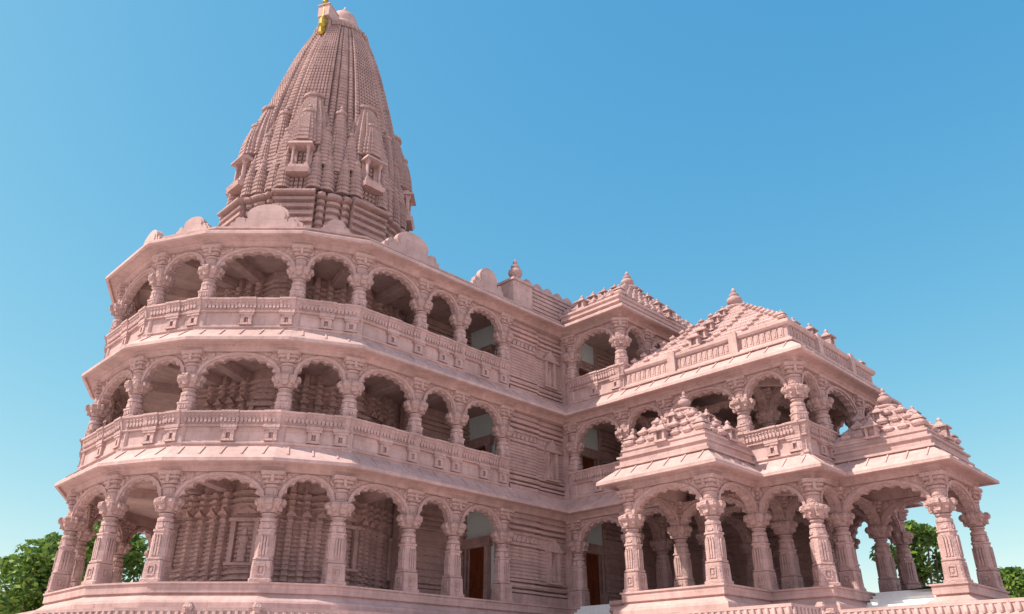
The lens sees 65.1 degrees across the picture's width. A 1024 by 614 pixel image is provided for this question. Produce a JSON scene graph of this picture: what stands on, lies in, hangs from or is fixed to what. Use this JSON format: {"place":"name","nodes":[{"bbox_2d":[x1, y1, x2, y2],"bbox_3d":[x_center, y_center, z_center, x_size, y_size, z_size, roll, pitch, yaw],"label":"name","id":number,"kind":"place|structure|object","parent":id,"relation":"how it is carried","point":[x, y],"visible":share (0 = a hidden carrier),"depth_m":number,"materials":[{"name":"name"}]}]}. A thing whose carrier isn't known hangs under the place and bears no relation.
{"place":"outdoors","nodes":[
{"label":"outdoors","id":0,"kind":"place"},
{"bbox_2d":[0,0,1023,592],"label":"sky","id":1,"kind":"structure","parent":0,"point":[853,170],"materials":[{"name":"blue"}]},
{"bbox_2d":[37,0,1009,613],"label":"temple","id":2,"kind":"structure","parent":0,"point":[317,378],"depth_m":38.85,"materials":[{"name":"pink stone"}]},
{"bbox_2d":[461,512,493,599],"bbox_3d":[-1.565,13.238,42.471,3.000,4.939,0.580,-23,-34,39],"label":"doorway","id":3,"kind":"structure","parent":2,"relation":"in","point":[478,546],"depth_m":42.59,"materials":[{"name":"stone"}]},
{"bbox_2d":[464,413,495,453],"bbox_3d":[-1.565,8.314,44.831,3.000,4.939,0.580,-23,-34,39],"label":"doorway","id":4,"kind":"structure","parent":2,"relation":"in","point":[481,437],"depth_m":45.55,"materials":[{"name":"stone"}]},
{"bbox_2d":[471,325,497,355],"bbox_3d":[-1.565,3.391,47.191,3.000,4.939,0.580,-23,-34,39],"label":"doorway","id":5,"kind":"structure","parent":2,"relation":"in","point":[482,340],"depth_m":48.10,"materials":[{"name":"stone"}]},
{"bbox_2d":[577,343,598,375],"bbox_3d":[4.336,4.368,49.230,0.580,4.939,2.550,-23,-34,39],"label":"doorway","id":6,"kind":"structure","parent":2,"relation":"in","point":[586,365],"depth_m":50.08,"materials":[{"name":"stone"}]},
{"bbox_2d":[580,428,602,468],"bbox_3d":[4.336,9.292,46.870,0.580,4.939,2.550,-23,-34,39],"label":"doorway","id":7,"kind":"structure","parent":2,"relation":"in","point":[591,457],"depth_m":47.54,"materials":[{"name":"stone"}]},
{"bbox_2d":[584,524,608,605],"bbox_3d":[4.336,14.215,44.510,0.580,4.939,2.550,-23,-34,39],"label":"doorway","id":8,"kind":"structure","parent":2,"relation":"in","point":[594,557],"depth_m":44.63,"materials":[{"name":"stone"}]},
{"label":"ground","id":9,"kind":"structure","parent":0,"visible":0},
{"bbox_2d":[0,531,85,613],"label":"broadleaf tree","id":10,"kind":"object","parent":9,"relation":"on","point":[31,574],"visible":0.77,"depth_m":50.19,"materials":[{"name":"green plant"}]},
{"bbox_2d":[82,521,148,582],"bbox_3d":[-33.982,23.178,63.427,10.196,16.257,10.952,-6,-26,12],"label":"broadleaf tree","id":11,"kind":"object","parent":9,"relation":"on","point":[132,558],"visible":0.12,"depth_m":64.30,"materials":[{"name":"green plant"}]},
{"bbox_2d":[18,597,1023,613],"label":"terrace","id":12,"kind":"structure","parent":9,"relation":"on","point":[1006,606],"depth_m":29.43,"materials":[{"name":"pink stone"}]},
{"bbox_2d":[869,520,943,587],"bbox_3d":[33.551,24.157,63.100,9.764,14.501,9.255,-23,-34,39],"label":"broadleaf tree","id":13,"kind":"object","parent":9,"relation":"on","point":[924,539],"visible":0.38,"depth_m":64.59,"materials":[{"name":"green plant"}]},
{"bbox_2d":[997,566,1023,597],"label":"broadleaf tree","id":14,"kind":"object","parent":9,"relation":"on","point":[1012,577],"visible":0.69,"depth_m":56.30,"materials":[{"name":"green plant"}]}
]}

